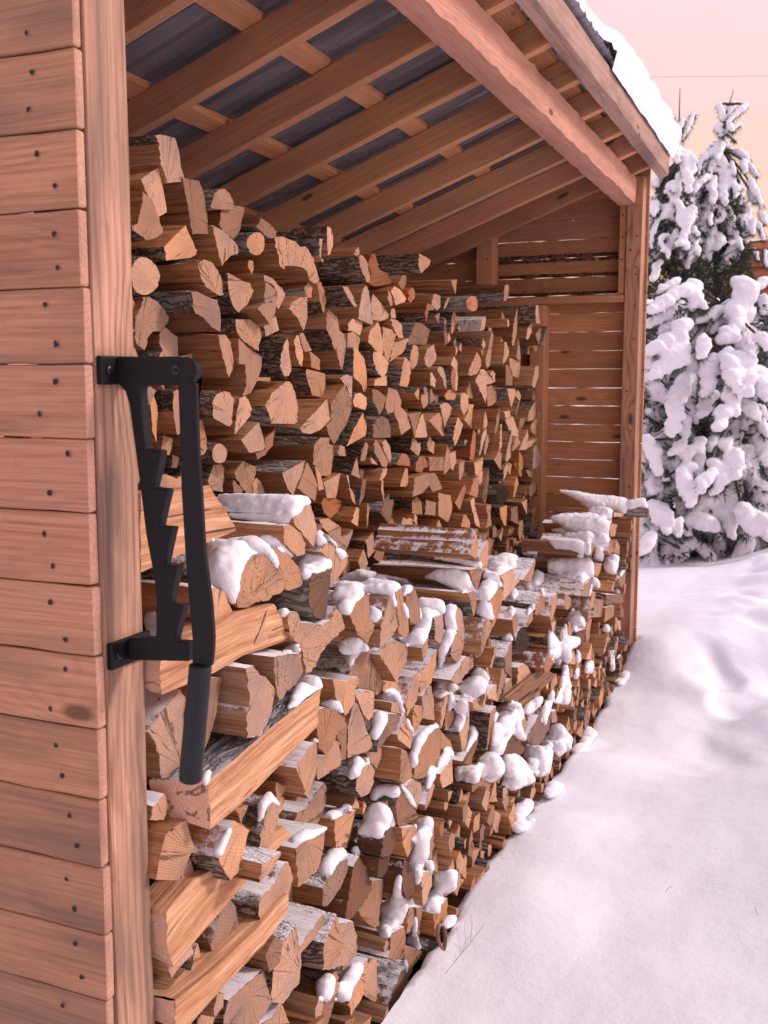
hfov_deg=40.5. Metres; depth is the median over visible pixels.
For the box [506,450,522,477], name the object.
firewood log
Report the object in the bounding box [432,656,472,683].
firewood log
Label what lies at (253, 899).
firewood log
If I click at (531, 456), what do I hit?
firewood log
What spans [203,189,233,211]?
firewood log
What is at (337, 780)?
firewood log
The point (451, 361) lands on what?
firewood log
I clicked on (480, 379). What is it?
firewood log
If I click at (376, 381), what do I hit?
firewood log
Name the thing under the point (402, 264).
firewood log
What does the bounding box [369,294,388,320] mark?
firewood log
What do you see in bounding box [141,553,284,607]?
firewood log
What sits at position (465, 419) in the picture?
firewood log
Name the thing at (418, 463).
firewood log
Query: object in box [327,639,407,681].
firewood log
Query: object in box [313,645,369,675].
firewood log
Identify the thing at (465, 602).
firewood log
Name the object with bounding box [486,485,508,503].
firewood log
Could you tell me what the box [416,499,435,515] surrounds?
firewood log
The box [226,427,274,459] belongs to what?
firewood log
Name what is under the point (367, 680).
firewood log
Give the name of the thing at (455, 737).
firewood log
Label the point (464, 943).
dried weed
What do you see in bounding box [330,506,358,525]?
firewood log
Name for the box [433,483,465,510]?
firewood log
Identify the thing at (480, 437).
firewood log
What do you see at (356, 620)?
firewood log
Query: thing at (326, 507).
firewood log
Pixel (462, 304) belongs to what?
firewood log
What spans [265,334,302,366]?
firewood log
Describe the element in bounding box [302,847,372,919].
firewood log
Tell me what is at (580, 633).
firewood log
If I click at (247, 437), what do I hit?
firewood log
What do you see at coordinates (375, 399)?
firewood log
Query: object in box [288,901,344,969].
firewood log
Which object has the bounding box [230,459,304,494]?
firewood log
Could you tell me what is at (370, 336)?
firewood log
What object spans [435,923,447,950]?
dry leaf
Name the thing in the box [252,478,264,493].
firewood log
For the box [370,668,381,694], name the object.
firewood log
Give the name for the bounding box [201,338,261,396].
firewood log
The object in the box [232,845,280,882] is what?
firewood log
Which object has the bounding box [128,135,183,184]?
firewood log
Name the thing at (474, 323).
firewood log
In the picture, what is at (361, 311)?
firewood log
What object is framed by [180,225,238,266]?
firewood log
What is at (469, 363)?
firewood log
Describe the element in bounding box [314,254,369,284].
firewood log
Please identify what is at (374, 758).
firewood log
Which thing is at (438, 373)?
firewood log
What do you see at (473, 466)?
firewood log
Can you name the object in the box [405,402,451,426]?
firewood log
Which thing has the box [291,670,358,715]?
firewood log
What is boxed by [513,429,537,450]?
firewood log
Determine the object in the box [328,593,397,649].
firewood log
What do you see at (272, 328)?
firewood log
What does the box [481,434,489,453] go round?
firewood log
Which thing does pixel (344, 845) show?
firewood log
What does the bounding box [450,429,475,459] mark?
firewood log
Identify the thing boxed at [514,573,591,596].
firewood log
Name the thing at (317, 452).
firewood log
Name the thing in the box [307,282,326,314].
firewood log
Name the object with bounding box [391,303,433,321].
firewood log
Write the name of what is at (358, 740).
firewood log
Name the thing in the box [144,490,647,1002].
stack snow
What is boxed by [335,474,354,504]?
firewood log
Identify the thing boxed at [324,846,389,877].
firewood log
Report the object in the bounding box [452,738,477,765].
firewood log
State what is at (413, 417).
firewood log
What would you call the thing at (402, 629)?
firewood log
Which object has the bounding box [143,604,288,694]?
firewood log
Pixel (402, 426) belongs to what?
firewood log
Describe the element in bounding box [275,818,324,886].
firewood log
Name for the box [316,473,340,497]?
firewood log
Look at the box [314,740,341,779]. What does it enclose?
firewood log
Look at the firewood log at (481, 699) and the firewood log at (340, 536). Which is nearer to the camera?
the firewood log at (481, 699)
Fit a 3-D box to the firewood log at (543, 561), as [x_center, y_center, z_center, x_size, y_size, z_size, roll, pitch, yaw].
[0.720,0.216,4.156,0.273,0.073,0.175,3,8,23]
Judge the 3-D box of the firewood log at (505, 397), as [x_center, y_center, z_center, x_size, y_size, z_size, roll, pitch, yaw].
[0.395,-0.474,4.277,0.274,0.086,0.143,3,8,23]
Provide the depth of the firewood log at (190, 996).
1.57 m
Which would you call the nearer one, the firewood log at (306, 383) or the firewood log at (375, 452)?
the firewood log at (306, 383)
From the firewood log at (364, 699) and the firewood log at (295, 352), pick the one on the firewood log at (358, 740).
the firewood log at (364, 699)
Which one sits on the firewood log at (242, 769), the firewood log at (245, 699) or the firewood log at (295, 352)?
the firewood log at (245, 699)
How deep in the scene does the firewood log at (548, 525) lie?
4.23 m
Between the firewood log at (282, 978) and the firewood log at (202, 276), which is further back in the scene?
the firewood log at (202, 276)
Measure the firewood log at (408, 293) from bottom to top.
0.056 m
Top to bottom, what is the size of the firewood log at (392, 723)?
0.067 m
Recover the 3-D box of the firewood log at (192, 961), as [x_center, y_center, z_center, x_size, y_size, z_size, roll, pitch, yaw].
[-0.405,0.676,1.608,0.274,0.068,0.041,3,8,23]
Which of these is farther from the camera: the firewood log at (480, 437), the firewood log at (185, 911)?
the firewood log at (480, 437)
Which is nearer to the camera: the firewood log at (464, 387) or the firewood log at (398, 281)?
the firewood log at (398, 281)
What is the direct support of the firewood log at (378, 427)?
on the packed firewood
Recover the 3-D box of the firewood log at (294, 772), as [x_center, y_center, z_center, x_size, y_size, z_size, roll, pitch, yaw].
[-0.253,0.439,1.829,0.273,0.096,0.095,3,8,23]
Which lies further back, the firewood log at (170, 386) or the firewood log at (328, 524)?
the firewood log at (328, 524)
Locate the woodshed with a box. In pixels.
[0,0,669,1023]
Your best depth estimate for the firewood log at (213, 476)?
2.40 m
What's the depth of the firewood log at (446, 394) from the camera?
3.80 m
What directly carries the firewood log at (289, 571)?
on the firewood log at (308, 599)
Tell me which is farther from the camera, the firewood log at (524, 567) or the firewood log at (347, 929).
the firewood log at (524, 567)
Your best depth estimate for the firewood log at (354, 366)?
3.03 m
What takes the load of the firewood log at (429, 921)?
on the packed firewood
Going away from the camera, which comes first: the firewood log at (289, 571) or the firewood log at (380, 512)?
the firewood log at (289, 571)
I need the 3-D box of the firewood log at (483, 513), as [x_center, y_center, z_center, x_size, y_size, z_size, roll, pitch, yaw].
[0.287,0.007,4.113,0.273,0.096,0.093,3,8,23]
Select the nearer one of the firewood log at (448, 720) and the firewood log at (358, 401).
the firewood log at (448, 720)
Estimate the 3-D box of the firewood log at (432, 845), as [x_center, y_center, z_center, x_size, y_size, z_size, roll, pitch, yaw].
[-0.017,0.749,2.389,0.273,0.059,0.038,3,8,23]
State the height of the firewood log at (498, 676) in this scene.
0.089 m
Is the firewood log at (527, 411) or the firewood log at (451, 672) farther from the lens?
the firewood log at (527, 411)
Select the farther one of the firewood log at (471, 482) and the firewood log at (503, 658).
the firewood log at (471, 482)
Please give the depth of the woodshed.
2.45 m
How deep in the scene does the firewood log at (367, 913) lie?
2.25 m
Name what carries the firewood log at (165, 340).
on the packed firewood
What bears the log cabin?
on the snow ground
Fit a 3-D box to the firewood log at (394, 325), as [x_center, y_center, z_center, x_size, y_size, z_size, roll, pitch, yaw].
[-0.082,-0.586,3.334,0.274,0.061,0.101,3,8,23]
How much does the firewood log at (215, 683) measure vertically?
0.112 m
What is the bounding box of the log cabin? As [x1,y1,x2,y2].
[702,241,767,346]
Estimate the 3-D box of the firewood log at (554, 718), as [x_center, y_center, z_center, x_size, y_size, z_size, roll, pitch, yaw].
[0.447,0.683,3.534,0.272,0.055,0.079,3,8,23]
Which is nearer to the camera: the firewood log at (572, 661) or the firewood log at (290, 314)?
the firewood log at (290, 314)
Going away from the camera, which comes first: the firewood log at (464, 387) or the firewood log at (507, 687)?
the firewood log at (507, 687)
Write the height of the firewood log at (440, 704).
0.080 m
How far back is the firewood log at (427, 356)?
3.44 m
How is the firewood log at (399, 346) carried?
on the firewood log at (398, 373)
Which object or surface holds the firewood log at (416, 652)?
on the packed firewood
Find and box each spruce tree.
[645,91,714,301]
[681,90,767,305]
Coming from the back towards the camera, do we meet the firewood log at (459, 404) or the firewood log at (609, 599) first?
the firewood log at (609, 599)
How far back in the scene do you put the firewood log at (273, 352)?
2.49 m
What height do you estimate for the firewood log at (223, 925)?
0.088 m
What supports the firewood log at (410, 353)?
on the packed firewood
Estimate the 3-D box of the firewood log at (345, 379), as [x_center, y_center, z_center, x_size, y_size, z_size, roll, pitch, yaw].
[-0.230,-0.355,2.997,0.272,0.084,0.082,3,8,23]
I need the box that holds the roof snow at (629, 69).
[576,0,681,157]
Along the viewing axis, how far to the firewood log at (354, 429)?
2.95 m
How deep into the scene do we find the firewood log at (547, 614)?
3.34 m
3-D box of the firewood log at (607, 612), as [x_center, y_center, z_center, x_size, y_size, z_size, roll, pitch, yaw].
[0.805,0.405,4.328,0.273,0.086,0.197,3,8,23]
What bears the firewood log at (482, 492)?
on the packed firewood
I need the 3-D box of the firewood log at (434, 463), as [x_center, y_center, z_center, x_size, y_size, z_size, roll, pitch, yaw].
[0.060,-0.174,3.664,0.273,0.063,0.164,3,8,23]
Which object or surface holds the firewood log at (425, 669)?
on the firewood log at (425, 699)
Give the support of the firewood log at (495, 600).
on the packed firewood
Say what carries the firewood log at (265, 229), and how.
on the firewood log at (250, 243)
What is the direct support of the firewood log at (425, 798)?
on the packed firewood
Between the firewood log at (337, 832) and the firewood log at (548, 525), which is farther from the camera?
the firewood log at (548, 525)
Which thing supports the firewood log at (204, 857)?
on the firewood log at (185, 911)
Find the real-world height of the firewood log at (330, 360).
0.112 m
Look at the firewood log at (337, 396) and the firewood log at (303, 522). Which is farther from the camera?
the firewood log at (337, 396)
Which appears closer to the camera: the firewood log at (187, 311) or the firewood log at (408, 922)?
the firewood log at (187, 311)
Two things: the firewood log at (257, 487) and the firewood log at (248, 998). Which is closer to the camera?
the firewood log at (248, 998)
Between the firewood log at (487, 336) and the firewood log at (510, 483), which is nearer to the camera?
the firewood log at (487, 336)
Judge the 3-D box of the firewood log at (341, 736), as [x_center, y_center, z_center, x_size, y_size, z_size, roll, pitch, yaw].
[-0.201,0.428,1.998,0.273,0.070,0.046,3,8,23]
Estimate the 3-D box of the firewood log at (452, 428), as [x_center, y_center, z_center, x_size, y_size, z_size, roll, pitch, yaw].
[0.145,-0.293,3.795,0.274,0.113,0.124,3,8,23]
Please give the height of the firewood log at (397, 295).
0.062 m
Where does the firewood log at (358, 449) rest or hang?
on the packed firewood
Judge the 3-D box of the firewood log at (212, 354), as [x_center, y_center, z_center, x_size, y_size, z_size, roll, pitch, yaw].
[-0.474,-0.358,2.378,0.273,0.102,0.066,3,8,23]
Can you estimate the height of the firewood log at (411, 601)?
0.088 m
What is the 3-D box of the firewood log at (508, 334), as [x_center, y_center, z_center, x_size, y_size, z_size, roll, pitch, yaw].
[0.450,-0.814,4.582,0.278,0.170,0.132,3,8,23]
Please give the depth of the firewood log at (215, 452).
2.33 m
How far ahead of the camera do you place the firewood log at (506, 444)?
4.33 m
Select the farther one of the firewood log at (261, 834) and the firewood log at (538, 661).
the firewood log at (538, 661)
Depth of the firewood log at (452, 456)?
3.76 m
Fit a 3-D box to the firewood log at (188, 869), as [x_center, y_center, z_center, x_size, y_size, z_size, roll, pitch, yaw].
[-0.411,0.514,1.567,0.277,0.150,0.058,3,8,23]
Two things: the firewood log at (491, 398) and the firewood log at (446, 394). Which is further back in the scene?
the firewood log at (491, 398)
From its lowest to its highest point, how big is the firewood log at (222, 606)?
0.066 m
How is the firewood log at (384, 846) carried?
on the firewood log at (376, 866)
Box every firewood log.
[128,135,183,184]
[129,167,166,215]
[130,191,162,242]
[131,225,196,261]
[131,256,159,296]
[132,290,220,332]
[132,297,168,349]
[138,485,235,571]
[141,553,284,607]
[141,579,231,621]
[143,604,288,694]
[144,688,185,783]
[145,327,177,356]
[147,790,168,819]
[149,386,157,442]
[149,689,320,829]
[149,857,193,885]
[150,825,290,966]
[153,259,223,296]
[153,893,288,1023]
[154,389,179,434]
[159,178,207,235]
[164,385,177,389]
[164,420,206,455]
[173,333,233,377]
[175,318,261,350]
[177,677,221,746]
[178,442,226,462]
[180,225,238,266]
[180,942,200,969]
[187,819,248,880]
[195,900,238,950]
[199,390,234,425]
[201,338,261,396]
[202,463,224,491]
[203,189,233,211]
[204,396,251,434]
[206,421,264,452]
[206,542,302,590]
[207,206,243,240]
[208,460,256,493]
[209,272,253,313]
[211,662,274,737]
[213,479,242,492]
[213,966,272,1023]
[216,497,317,546]
[219,520,305,555]
[221,282,275,324]
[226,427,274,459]
[227,236,318,285]
[230,232,264,256]
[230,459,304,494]
[231,860,292,919]
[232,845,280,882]
[233,274,284,309]
[233,648,302,700]
[239,218,276,239]
[242,794,279,848]
[244,920,301,1002]
[245,381,297,424]
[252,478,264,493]
[254,337,290,376]
[254,568,331,619]
[257,316,278,336]
[258,436,333,475]
[259,398,330,433]
[259,1002,288,1023]
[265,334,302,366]
[266,606,344,673]
[266,741,316,798]
[270,332,310,351]
[270,368,324,397]
[274,296,306,330]
[275,226,332,254]
[275,384,351,444]
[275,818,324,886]
[279,780,326,823]
[282,905,324,954]
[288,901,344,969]
[291,351,319,369]
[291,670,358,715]
[292,854,347,905]
[293,309,339,351]
[294,462,317,500]
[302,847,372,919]
[303,706,346,754]
[305,542,348,584]
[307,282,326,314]
[309,465,323,490]
[310,498,342,518]
[312,331,345,369]
[313,347,366,392]
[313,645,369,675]
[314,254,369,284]
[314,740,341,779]
[315,517,338,531]
[315,760,374,796]
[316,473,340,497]
[318,805,355,847]
[322,253,391,286]
[322,284,372,324]
[323,286,356,307]
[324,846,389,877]
[325,374,351,397]
[325,526,352,550]
[327,590,368,638]
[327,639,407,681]
[327,917,354,969]
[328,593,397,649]
[328,814,354,848]
[329,582,408,637]
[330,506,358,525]
[332,619,374,642]
[332,956,367,1014]
[333,445,345,455]
[334,412,366,445]
[334,581,419,624]
[334,932,356,970]
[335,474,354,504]
[335,723,347,759]
[338,319,362,335]
[341,478,365,505]
[342,331,359,348]
[343,703,372,757]
[344,441,367,460]
[344,748,381,767]
[345,819,394,856]
[350,876,383,927]
[351,388,385,415]
[351,392,366,409]
[353,921,405,959]
[355,689,374,719]
[355,780,417,826]
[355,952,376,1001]
[356,659,376,689]
[357,439,387,467]
[357,819,416,856]
[357,951,377,999]
[358,321,382,354]
[358,467,387,479]
[359,351,388,377]
[359,438,390,465]
[361,499,393,524]
[362,416,390,437]
[364,709,399,751]
[367,375,386,386]
[368,286,405,304]
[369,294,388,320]
[370,357,410,387]
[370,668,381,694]
[371,387,401,422]
[373,523,477,558]
[373,559,481,589]
[373,745,412,783]
[374,669,418,715]
[374,699,399,712]
[376,254,430,275]
[376,957,408,1010]
[377,857,414,898]
[378,319,402,338]
[379,680,397,692]
[380,327,395,360]
[380,900,413,932]
[381,275,405,290]
[382,713,412,748]
[382,725,441,778]
[382,869,431,905]
[383,468,407,486]
[383,472,441,496]
[386,455,427,471]
[386,539,488,569]
[387,453,409,466]
[388,338,408,361]
[389,408,410,434]
[389,496,422,514]
[390,413,427,438]
[390,632,427,661]
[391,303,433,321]
[393,411,420,436]
[397,344,418,369]
[400,945,421,978]
[401,287,414,303]
[401,322,429,344]
[401,778,420,809]
[403,648,436,691]
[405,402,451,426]
[405,705,423,732]
[406,905,422,935]
[408,372,435,387]
[408,834,434,859]
[411,293,440,310]
[411,366,445,389]
[413,584,503,627]
[413,587,476,615]
[414,344,435,367]
[414,777,434,810]
[415,685,434,719]
[415,898,447,936]
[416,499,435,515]
[417,491,451,521]
[419,443,449,474]
[420,692,447,728]
[421,455,443,470]
[423,413,443,436]
[428,614,443,643]
[428,630,463,662]
[429,296,477,312]
[430,417,462,447]
[432,356,457,390]
[432,389,455,399]
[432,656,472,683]
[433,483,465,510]
[434,758,452,787]
[436,351,480,375]
[436,459,464,479]
[438,392,468,415]
[439,475,478,497]
[440,513,469,527]
[440,709,453,729]
[441,710,469,749]
[441,734,453,751]
[442,367,455,389]
[443,284,508,302]
[443,606,464,642]
[449,404,473,427]
[449,451,455,469]
[450,331,493,368]
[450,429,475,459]
[451,497,479,527]
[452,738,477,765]
[453,316,485,331]
[453,381,472,398]
[453,694,480,710]
[454,681,486,710]
[458,308,517,345]
[458,369,493,402]
[461,616,491,657]
[462,409,487,429]
[462,667,506,700]
[464,457,482,485]
[468,385,496,406]
[469,704,496,749]
[470,503,491,527]
[473,407,499,433]
[474,428,486,455]
[474,449,501,470]
[475,468,488,503]
[477,305,539,323]
[479,566,520,600]
[480,364,512,385]
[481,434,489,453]
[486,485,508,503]
[486,684,496,700]
[487,555,535,582]
[488,387,515,407]
[489,476,518,497]
[489,611,517,636]
[489,627,528,652]
[489,678,511,701]
[490,341,508,363]
[490,504,506,525]
[490,639,511,677]
[496,366,538,388]
[499,416,518,436]
[499,671,554,705]
[500,430,511,461]
[501,592,545,613]
[501,606,532,626]
[503,358,519,377]
[503,735,524,754]
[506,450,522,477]
[507,505,518,524]
[510,401,535,420]
[510,437,520,451]
[511,662,530,683]
[512,651,553,671]
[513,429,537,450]
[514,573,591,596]
[517,590,556,621]
[519,445,541,468]
[521,418,536,435]
[522,709,552,744]
[531,591,570,609]
[532,557,601,576]
[535,409,542,427]
[540,533,613,555]
[542,519,616,536]
[550,709,556,722]
[554,617,589,641]
[555,599,603,616]
[559,591,595,610]
[561,650,575,663]
[571,628,585,646]
[592,591,623,604]
[592,605,614,621]
[610,570,625,587]
[617,620,620,637]
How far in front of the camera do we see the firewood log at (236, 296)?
2.31 m
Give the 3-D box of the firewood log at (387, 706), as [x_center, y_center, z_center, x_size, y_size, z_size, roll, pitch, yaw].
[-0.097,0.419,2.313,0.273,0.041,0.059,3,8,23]
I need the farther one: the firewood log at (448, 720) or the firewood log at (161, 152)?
the firewood log at (448, 720)
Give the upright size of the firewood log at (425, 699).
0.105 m
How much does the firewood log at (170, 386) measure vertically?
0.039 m
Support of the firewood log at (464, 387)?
on the firewood log at (465, 419)
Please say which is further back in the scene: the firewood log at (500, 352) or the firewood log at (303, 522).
the firewood log at (500, 352)
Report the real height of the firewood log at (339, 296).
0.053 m
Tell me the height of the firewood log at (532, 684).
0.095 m
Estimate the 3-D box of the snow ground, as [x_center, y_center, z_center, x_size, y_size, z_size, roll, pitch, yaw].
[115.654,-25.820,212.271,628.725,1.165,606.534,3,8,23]
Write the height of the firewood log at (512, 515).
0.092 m
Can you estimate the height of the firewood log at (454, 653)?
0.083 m
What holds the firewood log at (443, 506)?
on the packed firewood
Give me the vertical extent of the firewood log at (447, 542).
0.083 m
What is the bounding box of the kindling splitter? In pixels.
[96,356,215,784]
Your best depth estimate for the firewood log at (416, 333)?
3.44 m
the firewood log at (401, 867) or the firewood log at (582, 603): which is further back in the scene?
the firewood log at (582, 603)
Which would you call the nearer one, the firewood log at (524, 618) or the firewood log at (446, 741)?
the firewood log at (446, 741)
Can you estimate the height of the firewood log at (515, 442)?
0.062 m
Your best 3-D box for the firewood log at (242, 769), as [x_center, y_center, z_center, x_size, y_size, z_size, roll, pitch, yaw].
[-0.221,0.378,1.638,0.090,0.111,0.373,3,8,23]
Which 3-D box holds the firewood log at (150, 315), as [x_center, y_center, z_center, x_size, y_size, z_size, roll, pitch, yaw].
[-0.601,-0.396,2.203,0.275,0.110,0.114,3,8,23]
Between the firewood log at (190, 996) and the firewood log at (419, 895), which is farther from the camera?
the firewood log at (419, 895)
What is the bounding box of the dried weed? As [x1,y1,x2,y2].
[445,919,483,973]
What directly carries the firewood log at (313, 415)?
on the packed firewood
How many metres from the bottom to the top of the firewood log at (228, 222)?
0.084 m
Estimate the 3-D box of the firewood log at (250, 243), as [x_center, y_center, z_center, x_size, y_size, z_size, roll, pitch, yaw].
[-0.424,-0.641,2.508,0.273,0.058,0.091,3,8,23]
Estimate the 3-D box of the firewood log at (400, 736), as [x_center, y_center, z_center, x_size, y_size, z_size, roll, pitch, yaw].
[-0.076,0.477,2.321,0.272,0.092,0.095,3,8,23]
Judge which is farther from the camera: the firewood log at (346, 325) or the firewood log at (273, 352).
the firewood log at (346, 325)
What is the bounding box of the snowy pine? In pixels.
[609,275,767,566]
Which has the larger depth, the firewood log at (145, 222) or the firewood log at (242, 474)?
the firewood log at (242, 474)
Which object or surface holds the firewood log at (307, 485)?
on the packed firewood
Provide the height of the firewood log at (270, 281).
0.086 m
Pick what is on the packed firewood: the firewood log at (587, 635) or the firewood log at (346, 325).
the firewood log at (587, 635)
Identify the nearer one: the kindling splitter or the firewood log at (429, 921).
the kindling splitter
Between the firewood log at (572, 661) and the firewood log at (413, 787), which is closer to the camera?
the firewood log at (413, 787)
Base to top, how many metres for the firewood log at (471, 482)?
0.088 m
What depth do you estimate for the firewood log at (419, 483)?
3.38 m
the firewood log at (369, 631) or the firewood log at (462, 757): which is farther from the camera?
the firewood log at (462, 757)
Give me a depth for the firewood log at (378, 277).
3.16 m
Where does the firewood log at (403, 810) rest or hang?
on the firewood log at (404, 835)
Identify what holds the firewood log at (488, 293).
on the packed firewood
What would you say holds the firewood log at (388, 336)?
on the packed firewood
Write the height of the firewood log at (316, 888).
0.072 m
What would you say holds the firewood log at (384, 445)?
on the packed firewood
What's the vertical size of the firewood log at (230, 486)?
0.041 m
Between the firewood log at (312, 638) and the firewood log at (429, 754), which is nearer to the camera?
the firewood log at (312, 638)
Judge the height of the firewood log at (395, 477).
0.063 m
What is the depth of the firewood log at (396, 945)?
2.38 m
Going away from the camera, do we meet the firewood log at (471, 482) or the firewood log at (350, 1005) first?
the firewood log at (350, 1005)
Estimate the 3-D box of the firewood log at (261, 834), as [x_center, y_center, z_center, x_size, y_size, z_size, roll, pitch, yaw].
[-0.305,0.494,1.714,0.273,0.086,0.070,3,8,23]
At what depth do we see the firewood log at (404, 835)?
2.28 m
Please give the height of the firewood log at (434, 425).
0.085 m
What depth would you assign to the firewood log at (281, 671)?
1.65 m
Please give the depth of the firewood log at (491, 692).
2.72 m
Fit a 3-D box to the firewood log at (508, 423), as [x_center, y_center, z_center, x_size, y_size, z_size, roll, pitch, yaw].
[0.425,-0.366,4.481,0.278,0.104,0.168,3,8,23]
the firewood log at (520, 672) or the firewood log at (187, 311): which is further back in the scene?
the firewood log at (520, 672)
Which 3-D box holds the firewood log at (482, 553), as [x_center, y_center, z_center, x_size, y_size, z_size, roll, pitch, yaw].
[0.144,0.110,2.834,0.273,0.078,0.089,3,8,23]
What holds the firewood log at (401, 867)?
on the packed firewood
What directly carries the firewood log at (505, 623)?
on the packed firewood
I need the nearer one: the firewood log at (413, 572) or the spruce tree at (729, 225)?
the firewood log at (413, 572)
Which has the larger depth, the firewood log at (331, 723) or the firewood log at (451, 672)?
the firewood log at (451, 672)
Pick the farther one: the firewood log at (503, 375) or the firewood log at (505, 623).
the firewood log at (503, 375)
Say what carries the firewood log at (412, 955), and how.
on the firewood log
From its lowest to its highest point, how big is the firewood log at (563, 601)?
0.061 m
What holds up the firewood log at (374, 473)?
on the packed firewood
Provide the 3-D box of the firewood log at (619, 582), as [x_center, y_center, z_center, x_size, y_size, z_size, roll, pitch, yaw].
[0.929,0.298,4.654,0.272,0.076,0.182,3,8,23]
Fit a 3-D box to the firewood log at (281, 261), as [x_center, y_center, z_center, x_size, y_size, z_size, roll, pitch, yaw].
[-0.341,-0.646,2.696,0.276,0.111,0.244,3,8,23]
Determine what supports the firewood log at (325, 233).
on the packed firewood
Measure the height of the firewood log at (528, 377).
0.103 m
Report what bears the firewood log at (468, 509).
on the packed firewood
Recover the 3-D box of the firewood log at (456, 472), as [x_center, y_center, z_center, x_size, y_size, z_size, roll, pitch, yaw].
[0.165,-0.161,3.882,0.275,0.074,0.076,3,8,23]
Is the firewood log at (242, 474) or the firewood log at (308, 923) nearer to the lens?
the firewood log at (308, 923)
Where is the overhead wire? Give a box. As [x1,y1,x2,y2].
[650,76,751,76]
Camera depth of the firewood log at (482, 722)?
2.74 m
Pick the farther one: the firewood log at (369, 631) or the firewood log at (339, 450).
the firewood log at (339, 450)
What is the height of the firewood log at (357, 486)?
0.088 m
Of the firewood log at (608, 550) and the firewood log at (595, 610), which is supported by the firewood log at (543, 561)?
the firewood log at (608, 550)
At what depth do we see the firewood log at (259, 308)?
2.42 m
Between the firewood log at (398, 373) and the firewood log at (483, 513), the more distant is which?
the firewood log at (483, 513)
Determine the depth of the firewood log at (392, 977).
2.42 m
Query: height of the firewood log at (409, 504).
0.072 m
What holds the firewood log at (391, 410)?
on the packed firewood
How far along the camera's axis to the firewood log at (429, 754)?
2.41 m
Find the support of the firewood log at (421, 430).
on the packed firewood
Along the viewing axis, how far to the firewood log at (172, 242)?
2.19 m
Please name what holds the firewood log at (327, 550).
on the firewood log at (308, 599)
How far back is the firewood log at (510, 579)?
2.87 m
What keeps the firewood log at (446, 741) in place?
on the packed firewood
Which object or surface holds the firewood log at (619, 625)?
on the packed firewood
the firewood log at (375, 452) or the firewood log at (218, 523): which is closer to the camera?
the firewood log at (218, 523)
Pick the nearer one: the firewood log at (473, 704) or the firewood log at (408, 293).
the firewood log at (473, 704)
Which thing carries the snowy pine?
on the snow ground
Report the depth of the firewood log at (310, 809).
2.00 m
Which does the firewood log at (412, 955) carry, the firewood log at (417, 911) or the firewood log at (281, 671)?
the firewood log at (417, 911)
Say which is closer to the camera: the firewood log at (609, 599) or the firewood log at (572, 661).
the firewood log at (572, 661)
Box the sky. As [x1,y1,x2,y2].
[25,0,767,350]
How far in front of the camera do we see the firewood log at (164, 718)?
1.49 m
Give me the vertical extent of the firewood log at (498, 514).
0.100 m
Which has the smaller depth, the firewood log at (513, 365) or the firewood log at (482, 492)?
the firewood log at (482, 492)
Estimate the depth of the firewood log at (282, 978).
1.83 m
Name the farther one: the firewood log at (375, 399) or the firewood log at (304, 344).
the firewood log at (375, 399)
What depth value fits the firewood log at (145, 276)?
2.12 m
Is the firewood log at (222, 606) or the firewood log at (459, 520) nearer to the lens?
the firewood log at (222, 606)
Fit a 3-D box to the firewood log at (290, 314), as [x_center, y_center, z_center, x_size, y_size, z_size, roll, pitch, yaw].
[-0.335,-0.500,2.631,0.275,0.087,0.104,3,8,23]
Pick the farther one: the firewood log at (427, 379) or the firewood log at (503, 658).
the firewood log at (427, 379)
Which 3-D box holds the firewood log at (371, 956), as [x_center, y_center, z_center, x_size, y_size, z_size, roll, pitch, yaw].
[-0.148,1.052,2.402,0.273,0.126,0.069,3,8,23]
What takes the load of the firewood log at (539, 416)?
on the firewood log at (530, 426)
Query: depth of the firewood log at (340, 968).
2.13 m
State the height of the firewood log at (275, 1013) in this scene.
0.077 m
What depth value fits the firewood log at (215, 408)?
2.30 m
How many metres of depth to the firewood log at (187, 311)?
2.21 m
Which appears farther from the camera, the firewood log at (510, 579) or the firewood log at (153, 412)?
the firewood log at (510, 579)
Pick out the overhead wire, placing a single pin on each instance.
(700, 76)
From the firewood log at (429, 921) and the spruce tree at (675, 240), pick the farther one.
the spruce tree at (675, 240)
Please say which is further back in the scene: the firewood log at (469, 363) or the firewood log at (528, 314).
the firewood log at (528, 314)
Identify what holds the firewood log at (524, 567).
on the packed firewood
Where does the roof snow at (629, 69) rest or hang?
on the woodshed
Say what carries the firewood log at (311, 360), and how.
on the firewood log at (306, 383)
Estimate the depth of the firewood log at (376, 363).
3.11 m
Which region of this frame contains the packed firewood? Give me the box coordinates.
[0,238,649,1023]
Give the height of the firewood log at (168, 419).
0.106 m
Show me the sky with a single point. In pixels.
(669, 37)
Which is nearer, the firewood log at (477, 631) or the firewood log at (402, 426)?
the firewood log at (477, 631)
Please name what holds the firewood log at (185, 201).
on the firewood log at (172, 242)
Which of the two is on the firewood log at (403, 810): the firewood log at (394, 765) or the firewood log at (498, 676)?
the firewood log at (394, 765)
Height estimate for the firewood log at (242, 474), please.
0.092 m
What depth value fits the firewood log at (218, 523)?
1.50 m
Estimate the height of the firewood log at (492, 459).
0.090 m
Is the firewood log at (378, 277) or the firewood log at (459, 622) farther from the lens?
the firewood log at (378, 277)
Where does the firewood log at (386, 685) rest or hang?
on the packed firewood
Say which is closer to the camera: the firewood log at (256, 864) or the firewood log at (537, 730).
the firewood log at (256, 864)
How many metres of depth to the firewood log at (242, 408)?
2.37 m
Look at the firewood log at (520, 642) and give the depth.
2.99 m
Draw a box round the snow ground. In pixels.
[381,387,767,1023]
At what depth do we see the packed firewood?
3.11 m
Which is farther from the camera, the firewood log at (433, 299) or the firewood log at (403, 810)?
the firewood log at (433, 299)

